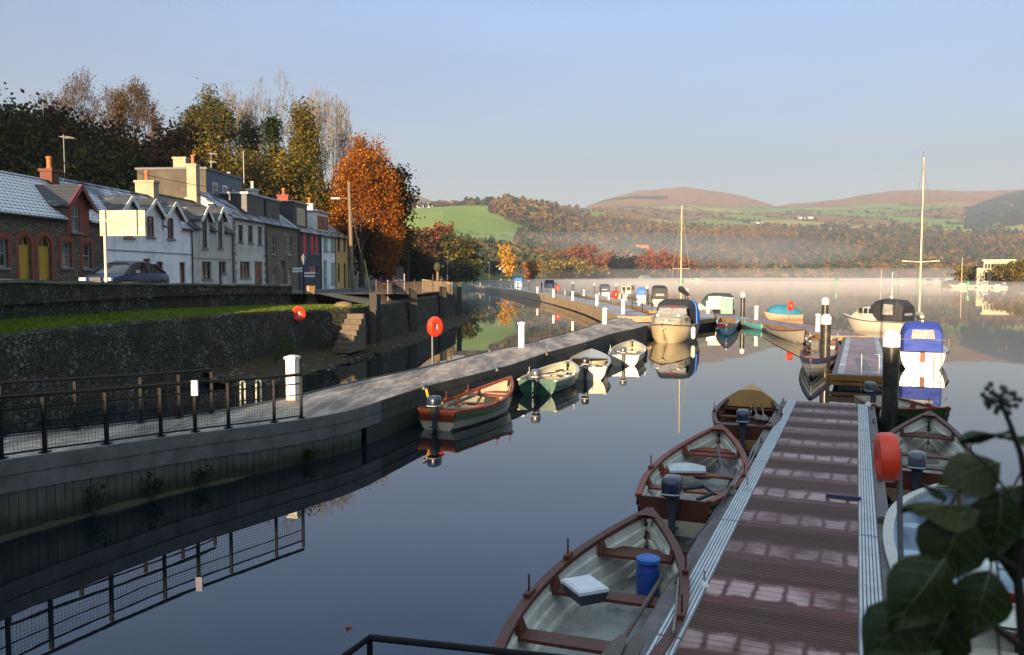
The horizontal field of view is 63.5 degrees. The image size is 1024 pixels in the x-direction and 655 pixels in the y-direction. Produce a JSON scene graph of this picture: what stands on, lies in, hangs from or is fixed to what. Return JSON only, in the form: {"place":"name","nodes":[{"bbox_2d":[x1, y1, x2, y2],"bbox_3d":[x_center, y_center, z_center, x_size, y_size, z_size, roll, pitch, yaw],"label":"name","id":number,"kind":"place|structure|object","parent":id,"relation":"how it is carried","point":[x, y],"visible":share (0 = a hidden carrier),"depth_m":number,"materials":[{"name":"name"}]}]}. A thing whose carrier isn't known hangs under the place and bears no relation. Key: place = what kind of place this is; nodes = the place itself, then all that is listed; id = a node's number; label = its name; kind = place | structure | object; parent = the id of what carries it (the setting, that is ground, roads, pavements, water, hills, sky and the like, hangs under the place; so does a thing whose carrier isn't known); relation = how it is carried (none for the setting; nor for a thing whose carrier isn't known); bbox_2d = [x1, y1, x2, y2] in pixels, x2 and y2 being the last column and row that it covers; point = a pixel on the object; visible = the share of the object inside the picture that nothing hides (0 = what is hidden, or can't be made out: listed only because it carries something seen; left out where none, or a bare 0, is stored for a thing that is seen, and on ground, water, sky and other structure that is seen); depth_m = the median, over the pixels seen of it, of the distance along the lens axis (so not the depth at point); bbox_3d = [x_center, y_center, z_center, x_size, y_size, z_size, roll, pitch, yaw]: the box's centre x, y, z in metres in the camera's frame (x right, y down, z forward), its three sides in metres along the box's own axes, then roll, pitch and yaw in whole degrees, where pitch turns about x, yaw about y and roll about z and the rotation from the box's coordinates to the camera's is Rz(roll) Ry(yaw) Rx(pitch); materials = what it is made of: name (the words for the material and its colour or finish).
{"place":"outdoors","nodes":[
{"label":"outdoors","id":0,"kind":"place"},
{"bbox_2d":[0,304,368,333],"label":"verge","id":1,"kind":"structure","parent":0,"point":[146,316],"depth_m":29.74,"materials":[{"name":"plant"}]},
{"bbox_2d":[0,279,291,319],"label":"stone wall","id":2,"kind":"structure","parent":1,"relation":"on","point":[29,293],"depth_m":30.79,"materials":[{"name":"grey stone"}]},
{"bbox_2d":[1,245,442,304],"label":"hillside","id":3,"kind":"structure","parent":0,"point":[372,283],"depth_m":120.07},
{"bbox_2d":[0,82,77,155],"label":"broadleaf tree","id":4,"kind":"object","parent":3,"relation":"on","point":[7,111],"visible":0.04,"depth_m":78.96,"materials":[{"name":"green plant"}]},
{"bbox_2d":[0,111,79,177],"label":"broadleaf tree","id":5,"kind":"object","parent":3,"relation":"on","point":[22,151],"visible":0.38,"depth_m":70.51,"materials":[{"name":"green plant"}]},
{"bbox_2d":[0,134,103,281],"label":"terraced house","id":6,"kind":"structure","parent":3,"relation":"on","point":[49,227],"depth_m":37.17,"materials":[{"name":"stone"}]},
{"bbox_2d":[19,237,28,278],"bbox_3d":[-20.666,-2.436,34.932,0.120,2.903,0.809,0,4,4],"label":"door","id":7,"kind":"structure","parent":6,"relation":"in","point":[23,249],"depth_m":35.03,"materials":[{"name":"yellow paint"}]},
{"bbox_2d":[38,238,48,280],"bbox_3d":[-20.578,-2.537,36.244,0.120,2.942,0.910,0,4,4],"label":"door","id":8,"kind":"structure","parent":6,"relation":"in","point":[42,250],"depth_m":36.30,"materials":[{"name":"yellow paint"}]},
{"bbox_2d":[25,69,105,136],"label":"broadleaf tree","id":9,"kind":"object","parent":3,"relation":"on","point":[77,87],"visible":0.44,"depth_m":101.91,"materials":[{"name":"brown plant"}]},
{"bbox_2d":[13,92,122,153],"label":"broadleaf tree","id":10,"kind":"object","parent":3,"relation":"on","point":[56,119],"visible":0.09,"depth_m":81.17,"materials":[{"name":"green plant"}]},
{"bbox_2d":[30,126,157,191],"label":"broadleaf tree","id":11,"kind":"object","parent":3,"relation":"on","point":[96,167],"visible":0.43,"depth_m":67.81,"materials":[{"name":"green plant"}]},
{"bbox_2d":[68,111,159,166],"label":"broadleaf tree","id":12,"kind":"object","parent":3,"relation":"on","point":[127,141],"visible":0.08,"depth_m":84.14,"materials":[{"name":"green plant"}]},
{"bbox_2d":[59,170,194,282],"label":"terraced house","id":13,"kind":"structure","parent":3,"relation":"on","point":[165,243],"depth_m":46.19,"materials":[{"name":"paint"}]},
{"bbox_2d":[91,75,168,147],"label":"broadleaf tree","id":14,"kind":"object","parent":3,"relation":"on","point":[119,107],"visible":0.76,"depth_m":97.43,"materials":[{"name":"brown plant"}]},
{"bbox_2d":[117,129,205,166],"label":"broadleaf tree","id":15,"kind":"object","parent":3,"relation":"on","point":[166,161],"visible":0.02,"depth_m":75.43,"materials":[{"name":"green plant"}]},
{"bbox_2d":[137,109,214,166],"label":"broadleaf tree","id":16,"kind":"object","parent":3,"relation":"on","point":[178,134],"visible":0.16,"depth_m":88.73,"materials":[{"name":"green plant"}]},
{"bbox_2d":[135,153,243,205],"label":"tall house block","id":17,"kind":"structure","parent":3,"relation":"on","point":[214,178],"depth_m":58.29,"materials":[{"name":"white paint"}]},
{"bbox_2d":[158,155,234,283],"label":"terraced house","id":18,"kind":"structure","parent":3,"relation":"on","point":[213,253],"depth_m":53.61,"materials":[{"name":"paint"}]},
{"bbox_2d":[173,77,243,150],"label":"broadleaf tree","id":19,"kind":"object","parent":3,"relation":"on","point":[219,115],"visible":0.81,"depth_m":97.40,"materials":[{"name":"green plant"}]},
{"bbox_2d":[184,122,263,191],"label":"broadleaf tree","id":20,"kind":"object","parent":3,"relation":"on","point":[221,157],"visible":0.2,"depth_m":80.42,"materials":[{"name":"green plant"}]},
{"bbox_2d":[184,191,268,283],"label":"terraced house","id":21,"kind":"structure","parent":3,"relation":"on","point":[250,249],"depth_m":59.00,"materials":[{"name":"paint"}]},
{"bbox_2d":[234,117,267,188],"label":"broadleaf tree","id":22,"kind":"object","parent":3,"relation":"on","point":[250,134],"visible":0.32,"depth_m":97.17,"materials":[{"name":"green plant"}]},
{"bbox_2d":[218,68,297,186],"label":"broadleaf tree","id":23,"kind":"object","parent":3,"relation":"on","point":[248,115],"visible":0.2,"depth_m":110.48,"materials":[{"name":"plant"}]},
{"bbox_2d":[219,151,300,290],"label":"terraced house","id":24,"kind":"structure","parent":3,"relation":"on","point":[283,254],"depth_m":65.22,"materials":[{"name":"paint"}]},
{"bbox_2d":[231,138,311,200],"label":"broadleaf tree","id":25,"kind":"object","parent":3,"relation":"on","point":[264,182],"visible":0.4,"depth_m":86.27,"materials":[{"name":"green plant"}]},
{"bbox_2d":[259,113,284,183],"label":"broadleaf tree","id":26,"kind":"object","parent":3,"relation":"on","point":[271,128],"visible":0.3,"depth_m":96.41,"materials":[{"name":"green plant"}]},
{"bbox_2d":[276,188,322,289],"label":"terraced house","id":27,"kind":"structure","parent":3,"relation":"on","point":[294,212],"depth_m":72.68,"materials":[{"name":"paint"}]},
{"bbox_2d":[278,95,330,199],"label":"broadleaf tree","id":28,"kind":"object","parent":3,"relation":"on","point":[304,134],"visible":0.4,"depth_m":94.80,"materials":[{"name":"green plant"}]},
{"bbox_2d":[255,138,357,232],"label":"broadleaf tree","id":29,"kind":"object","parent":3,"relation":"on","point":[304,183],"visible":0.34,"depth_m":87.38,"materials":[{"name":"green plant"}]},
{"bbox_2d":[307,210,336,288],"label":"terraced house","id":30,"kind":"structure","parent":3,"relation":"on","point":[317,220],"depth_m":78.38,"materials":[{"name":"paint"}]},
{"bbox_2d":[288,85,366,239],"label":"broadleaf tree","id":31,"kind":"object","parent":3,"relation":"on","point":[343,134],"visible":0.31,"depth_m":106.82,"materials":[{"name":"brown plant"}]},
{"bbox_2d":[306,197,348,287],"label":"terraced house","id":32,"kind":"structure","parent":3,"relation":"on","point":[342,263],"depth_m":83.22,"materials":[{"name":"paint"}]},
{"bbox_2d":[321,129,414,287],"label":"beech tree","id":33,"kind":"object","parent":3,"relation":"on","point":[372,184],"visible":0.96,"depth_m":88.75,"materials":[{"name":"orange plant"}]},
{"bbox_2d":[347,215,428,286],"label":"broadleaf tree","id":34,"kind":"object","parent":3,"relation":"on","point":[369,267],"visible":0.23,"depth_m":102.48,"materials":[{"name":"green plant"}]},
{"bbox_2d":[363,162,430,274],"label":"broadleaf tree","id":35,"kind":"object","parent":3,"relation":"on","point":[406,198],"visible":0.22,"depth_m":97.82,"materials":[{"name":"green plant"}]},
{"bbox_2d":[395,244,433,283],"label":"broadleaf tree","id":36,"kind":"object","parent":3,"relation":"on","point":[415,267],"visible":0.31,"depth_m":120.83,"materials":[{"name":"green plant"}]},
{"bbox_2d":[409,225,442,257],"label":"broadleaf tree","id":37,"kind":"object","parent":3,"relation":"on","point":[431,239],"visible":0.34,"depth_m":247.44,"materials":[{"name":"brown plant"}]},
{"bbox_2d":[429,255,473,281],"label":"broadleaf tree","id":38,"kind":"object","parent":3,"relation":"on","point":[454,268],"visible":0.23,"depth_m":224.57,"materials":[{"name":"green plant"}]},
{"bbox_2d":[430,227,482,267],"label":"broadleaf tree","id":39,"kind":"object","parent":3,"relation":"on","point":[450,251],"visible":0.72,"depth_m":253.22,"materials":[{"name":"green plant"}]},
{"bbox_2d":[446,258,479,282],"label":"broadleaf tree","id":40,"kind":"object","parent":3,"relation":"on","point":[466,275],"visible":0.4,"depth_m":238.75,"materials":[{"name":"green plant"}]},
{"bbox_2d":[205,313,471,383],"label":"foreshore","id":41,"kind":"structure","parent":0,"point":[310,357],"depth_m":36.90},
{"bbox_2d":[209,323,459,388],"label":"shore stones","id":42,"kind":"object","parent":41,"relation":"on","point":[263,381],"visible":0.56,"depth_m":32.28,"materials":[{"name":"stone"}]},
{"bbox_2d":[332,313,365,352],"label":"stone steps","id":43,"kind":"structure","parent":41,"relation":"on","point":[351,337],"depth_m":40.08,"materials":[{"name":"stone"}]},
{"bbox_2d":[317,290,438,304],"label":"path","id":44,"kind":"structure","parent":0,"point":[362,298],"depth_m":48.99,"materials":[{"name":"concrete"}]},
{"bbox_2d":[292,284,467,293],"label":"road","id":45,"kind":"structure","parent":0,"point":[362,290],"depth_m":75.67,"materials":[{"name":"asphalt"}]},
{"bbox_2d":[99,210,145,281],"bbox_3d":[-15.232,-2.641,32.352,1.834,3.872,0.117,0,4,4],"label":"road sign","id":46,"kind":"object","parent":45,"relation":"on","point":[122,222],"visible":0.92,"depth_m":32.30,"materials":[{"name":"metal"}]},
{"bbox_2d":[79,261,168,282],"bbox_3d":[-16.766,-2.174,35.919,2.120,1.442,4.430,0,4,7],"label":"saloon car","id":47,"kind":"object","parent":45,"relation":"on","point":[131,271],"visible":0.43,"depth_m":35.21,"materials":[{"name":"blue paint"}]},
{"bbox_2d":[331,182,370,290],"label":"utility pole","id":48,"kind":"object","parent":45,"relation":"on","point":[352,282],"visible":0.81,"depth_m":71.49,"materials":[{"name":"wood"}]},
{"bbox_2d":[0,279,1023,654],"bbox_3d":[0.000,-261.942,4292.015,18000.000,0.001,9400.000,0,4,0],"label":"water","id":49,"kind":"structure","parent":0,"point":[420,531],"depth_m":14.34,"materials":[{"name":"blue liquid"}]},
{"bbox_2d":[0,294,456,431],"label":"quay wall","id":50,"kind":"structure","parent":49,"relation":"in","point":[213,341],"depth_m":27.71,"materials":[{"name":"stone"}]},
{"bbox_2d":[375,274,447,300],"bbox_3d":[-6.963,-3.078,61.335,0.470,1.800,27.742,0,4,4],"label":"quay fence","id":51,"kind":"object","parent":50,"relation":"on","point":[433,284],"visible":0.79,"depth_m":55.92,"materials":[{"name":"wood"}]},
{"bbox_2d":[0,317,646,542],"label":"boardwalk","id":52,"kind":"structure","parent":49,"relation":"in","point":[40,491],"depth_m":16.15,"materials":[{"name":"grey concrete"}]},
{"bbox_2d":[0,368,216,436],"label":"railing","id":53,"kind":"object","parent":52,"relation":"on","point":[141,418],"visible":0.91,"depth_m":15.53,"materials":[{"name":"black metal"}]},
{"bbox_2d":[0,373,305,459],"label":"railing","id":54,"kind":"object","parent":52,"relation":"on","point":[44,427],"visible":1,"depth_m":14.36,"materials":[{"name":"black metal"}]},
{"bbox_2d":[284,355,300,400],"bbox_3d":[-5.308,1.214,20.000,0.294,1.104,0.294,1,4,12],"label":"white post","id":55,"kind":"object","parent":52,"relation":"on","point":[292,364],"visible":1,"depth_m":19.89,"materials":[{"name":"paint"}]},
{"bbox_2d":[427,317,442,363],"bbox_3d":[-2.678,0.435,28.343,0.330,1.627,0.620,3,4,38],"label":"lifebuoy","id":56,"kind":"object","parent":52,"relation":"on","point":[434,326],"visible":1,"depth_m":28.20,"materials":[{"name":"orange plastic"}]},
{"bbox_2d":[369,292,375,342],"bbox_3d":[-7.355,0.174,43.694,0.352,4.050,0.352,-1,4,-11],"label":"fender pile","id":57,"kind":"object","parent":49,"relation":"in","point":[372,303],"visible":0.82,"depth_m":43.50,"materials":[{"name":"wood"}]},
{"bbox_2d":[408,288,416,331],"bbox_3d":[-6.352,-0.457,53.073,0.528,4.150,0.528,-1,4,-11],"label":"fender pile","id":58,"kind":"object","parent":49,"relation":"in","point":[412,309],"visible":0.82,"depth_m":52.80,"materials":[{"name":"wood"}]},
{"bbox_2d":[417,375,513,430],"bbox_3d":[-1.035,2.105,22.912,1.620,1.046,4.957,2,4,24],"label":"rowing boat","id":59,"kind":"object","parent":49,"relation":"on","point":[491,400],"visible":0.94,"depth_m":22.02,"materials":[{"name":"red paint"}]},
{"bbox_2d":[517,360,579,395],"bbox_3d":[1.439,1.735,29.046,1.690,1.026,4.740,1,4,18],"label":"dinghy","id":60,"kind":"object","parent":49,"relation":"on","point":[534,382],"visible":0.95,"depth_m":27.53,"materials":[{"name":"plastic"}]},
{"bbox_2d":[468,284,652,322],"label":"jetty","id":61,"kind":"object","parent":49,"relation":"on","point":[588,307],"visible":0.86,"depth_m":92.10,"materials":[{"name":"concrete"}]},
{"bbox_2d":[568,348,610,380],"bbox_3d":[3.153,1.462,33.445,1.680,1.026,5.538,0,4,7],"label":"motor boat","id":62,"kind":"object","parent":49,"relation":"on","point":[597,368],"visible":0.85,"depth_m":32.87,"materials":[{"name":"plastic"}]},
{"bbox_2d":[489,506,690,654],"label":"rowing boat","id":63,"kind":"object","parent":49,"relation":"on","point":[548,614],"visible":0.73,"depth_m":9.23,"materials":[{"name":"paint"}]},
{"bbox_2d":[561,575,609,605],"bbox_3d":[0.800,2.876,9.048,0.364,0.180,0.434,-2,4,-23],"label":"seat cushion","id":64,"kind":"object","parent":63,"relation":"in","point":[583,590],"visible":1,"depth_m":8.92,"materials":[{"name":"plastic"}]},
{"bbox_2d":[601,576,662,654],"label":"oar","id":65,"kind":"object","parent":63,"relation":"in","point":[616,645],"visible":1,"depth_m":7.90,"materials":[{"name":"wood"}]},
{"bbox_2d":[621,577,672,654],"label":"oar","id":66,"kind":"object","parent":63,"relation":"in","point":[634,644],"visible":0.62,"depth_m":7.67,"materials":[{"name":"wood"}]},
{"bbox_2d":[636,553,659,596],"bbox_3d":[1.584,2.935,9.630,0.280,0.550,0.280,0,4,0],"label":"drum","id":67,"kind":"object","parent":63,"relation":"on","point":[647,572],"visible":0.79,"depth_m":9.52,"materials":[{"name":"blue plastic"}]},
{"bbox_2d":[570,291,656,313],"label":"pontoon","id":68,"kind":"object","parent":49,"relation":"on","point":[648,309],"visible":0.67,"depth_m":107.75,"materials":[{"name":"concrete"}]},
{"bbox_2d":[608,339,645,365],"bbox_3d":[5.433,1.172,38.658,1.670,1.010,6.063,1,4,12],"label":"dinghy","id":69,"kind":"object","parent":49,"relation":"on","point":[622,354],"visible":0.97,"depth_m":37.13,"materials":[{"name":"plastic"}]},
{"bbox_2d":[650,299,699,342],"bbox_3d":[9.896,-0.310,50.703,2.590,2.850,7.525,1,4,21],"label":"cabin cruiser","id":70,"kind":"object","parent":49,"relation":"on","point":[675,320],"visible":0.88,"depth_m":49.22,"materials":[{"name":"brown paint"}]},
{"bbox_2d":[635,424,747,537],"bbox_3d":[3.291,2.603,14.551,1.670,1.086,5.255,1,4,22],"label":"rowing boat","id":71,"kind":"object","parent":49,"relation":"on","point":[670,501],"visible":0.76,"depth_m":14.42,"materials":[{"name":"grey paint"}]},
{"bbox_2d":[667,462,705,473],"bbox_3d":[3.185,2.554,15.052,0.720,0.120,0.600,0,4,0],"label":"seat pad","id":72,"kind":"object","parent":71,"relation":"on","point":[686,467],"visible":1,"depth_m":14.85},
{"bbox_2d":[712,383,782,449],"bbox_3d":[5.903,2.225,20.703,1.670,1.078,5.109,1,4,18],"label":"rowing boat","id":73,"kind":"object","parent":49,"relation":"on","point":[733,415],"visible":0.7,"depth_m":21.39,"materials":[{"name":"paint"}]},
{"bbox_2d":[639,400,889,654],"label":"pontoon","id":74,"kind":"object","parent":49,"relation":"on","point":[786,554],"visible":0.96,"depth_m":10.20,"materials":[{"name":"wood"}]},
{"bbox_2d":[341,634,563,654],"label":"gangway rail","id":75,"kind":"object","parent":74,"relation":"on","point":[369,639],"visible":1,"depth_m":6.14,"materials":[{"name":"black metal"}]},
{"bbox_2d":[873,432,903,559],"bbox_3d":[4.379,2.017,9.507,0.330,1.626,0.510,-1,1,13],"label":"lifebuoy","id":76,"kind":"object","parent":74,"relation":"on","point":[887,452],"visible":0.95,"depth_m":9.39,"materials":[{"name":"orange plastic"}]},
{"bbox_2d":[765,305,802,319],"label":"covered boat","id":77,"kind":"object","parent":49,"relation":"on","point":[777,312],"visible":0.74,"depth_m":74.42,"materials":[{"name":"teal fabric"}]},
{"bbox_2d":[765,324,806,343],"bbox_3d":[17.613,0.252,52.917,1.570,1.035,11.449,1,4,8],"label":"rowing boat","id":78,"kind":"object","parent":49,"relation":"on","point":[798,336],"visible":0.84,"depth_m":49.68,"materials":[{"name":"wood"}]},
{"bbox_2d":[714,314,867,340],"bbox_3d":[18.910,-0.001,61.319,3.134,0.820,27.745,0,4,-3],"label":"pontoon","id":79,"kind":"object","parent":49,"relation":"on","point":[774,324],"visible":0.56,"depth_m":57.23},
{"bbox_2d":[799,340,839,377],"bbox_3d":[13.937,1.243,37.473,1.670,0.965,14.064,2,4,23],"label":"rowing boat","id":80,"kind":"object","parent":49,"relation":"on","point":[814,364],"visible":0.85,"depth_m":33.43,"materials":[{"name":"wood"}]},
{"bbox_2d":[820,314,831,372],"bbox_3d":[12.717,1.136,33.552,0.410,3.384,0.404,0,4,0],"label":"mooring pile","id":81,"kind":"object","parent":49,"relation":"in","point":[826,321],"visible":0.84,"depth_m":33.37,"materials":[{"name":"white paint"}]},
{"bbox_2d":[825,336,882,389],"bbox_3d":[15.803,1.473,37.479,2.258,0.806,19.514,1,4,23],"label":"pontoon","id":82,"kind":"object","parent":49,"relation":"on","point":[846,373],"visible":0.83,"depth_m":32.14,"materials":[{"name":"wood"}]},
{"bbox_2d":[843,269,914,332],"bbox_3d":[25.769,-1.768,58.465,2.389,4.700,4.834,-3,5,-41],"label":"cabin cruiser","id":83,"kind":"object","parent":49,"relation":"on","point":[879,316],"visible":0.77,"depth_m":57.23,"materials":[{"name":"white paint"}]},
{"bbox_2d":[881,330,900,431],"bbox_3d":[9.381,1.844,20.522,0.410,3.582,0.404,0,4,0],"label":"mooring pile","id":84,"kind":"object","parent":49,"relation":"in","point":[891,343],"visible":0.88,"depth_m":20.35,"materials":[{"name":"white paint"}]},
{"bbox_2d":[854,381,950,431],"bbox_3d":[10.349,2.181,21.848,1.570,1.026,4.161,0,4,-2],"label":"rowing boat","id":85,"kind":"object","parent":49,"relation":"on","point":[908,409],"visible":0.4,"depth_m":21.93,"materials":[{"name":"green paint"}]},
{"bbox_2d":[893,153,949,370],"bbox_3d":[18.437,-3.016,37.325,2.439,9.706,6.726,1,4,23],"label":"sailing boat","id":86,"kind":"object","parent":49,"relation":"on","point":[922,347],"visible":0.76,"depth_m":34.76,"materials":[{"name":"blue plastic"}]},
{"bbox_2d":[885,410,971,501],"bbox_3d":[8.083,2.499,16.232,1.690,1.086,5.463,2,4,29],"label":"rowing boat","id":87,"kind":"object","parent":49,"relation":"on","point":[942,436],"visible":0.48,"depth_m":17.36,"materials":[{"name":"paint"}]},
{"bbox_2d":[883,483,1023,637],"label":"dinghy","id":88,"kind":"object","parent":49,"relation":"on","point":[912,522],"visible":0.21,"depth_m":11.60,"materials":[{"name":"white paint"}]},
{"bbox_2d":[942,279,1023,287],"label":"headland","id":89,"kind":"structure","parent":49,"relation":"in","point":[954,282],"depth_m":316.40,"materials":[{"name":"green plant"}]},
{"bbox_2d":[975,260,1015,283],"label":"hotel building","id":90,"kind":"structure","parent":89,"relation":"on","point":[982,274],"depth_m":305.50,"materials":[{"name":"paint"}]},
{"bbox_2d":[987,260,1023,284],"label":"broadleaf tree","id":91,"kind":"object","parent":89,"relation":"on","point":[1001,270],"visible":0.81,"depth_m":284.32,"materials":[{"name":"green plant"}]},
{"bbox_2d":[970,603,1017,654],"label":"dinghy","id":92,"kind":"object","parent":49,"relation":"on","point":[984,643],"visible":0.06,"depth_m":7.81,"materials":[{"name":"plastic"}]},
{"bbox_2d":[0,0,1023,207],"label":"sky","id":93,"kind":"structure","parent":0,"point":[584,103],"materials":[{"name":"blue"}]},
{"bbox_2d":[328,187,1023,293],"bbox_3d":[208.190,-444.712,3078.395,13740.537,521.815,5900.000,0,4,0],"label":"hills","id":94,"kind":"structure","parent":0,"point":[478,221],"depth_m":3019.73,"materials":[{"name":"green plant"}]},
{"bbox_2d":[476,279,568,285],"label":"quay wall","id":95,"kind":"structure","parent":94,"relation":"on","point":[494,283],"depth_m":397.42,"materials":[{"name":"stone"}]},
{"bbox_2d":[496,244,518,279],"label":"poplar tree","id":96,"kind":"object","parent":95,"relation":"on","point":[507,257],"visible":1,"depth_m":387.92,"materials":[{"name":"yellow plant"}]},
{"bbox_2d":[538,259,566,278],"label":"broadleaf tree","id":97,"kind":"object","parent":94,"relation":"on","point":[549,268],"visible":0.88,"depth_m":555.09,"materials":[{"name":"yellow plant"}]},
{"bbox_2d":[556,257,596,280],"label":"broadleaf tree","id":98,"kind":"object","parent":94,"relation":"on","point":[579,269],"visible":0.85,"depth_m":592.37,"materials":[{"name":"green plant"}]},
{"bbox_2d":[563,238,614,265],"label":"broadleaf tree","id":99,"kind":"object","parent":94,"relation":"on","point":[579,251],"visible":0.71,"depth_m":727.94,"materials":[{"name":"red plant"}]},
{"bbox_2d":[597,251,640,278],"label":"broadleaf tree","id":100,"kind":"object","parent":94,"relation":"on","point":[614,264],"visible":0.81,"depth_m":745.40,"materials":[{"name":"green plant"}]},
{"bbox_2d":[634,246,687,278],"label":"broadleaf tree","id":101,"kind":"object","parent":94,"relation":"on","point":[651,259],"visible":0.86,"depth_m":848.23,"materials":[{"name":"red plant"}]},
{"bbox_2d":[338,193,1023,279],"bbox_3d":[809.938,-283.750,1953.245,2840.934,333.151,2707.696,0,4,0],"label":"woodland","id":102,"kind":"object","parent":94,"relation":"on","point":[538,242],"visible":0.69,"depth_m":1614.86,"materials":[{"name":"plant"}]},
{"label":"terrain","id":103,"kind":"structure","parent":0,"visible":0},
{"bbox_2d":[861,381,1023,654],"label":"ivy plant","id":104,"kind":"object","parent":103,"relation":"on","point":[915,612],"visible":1,"depth_m":1.06,"materials":[{"name":"green plant"}]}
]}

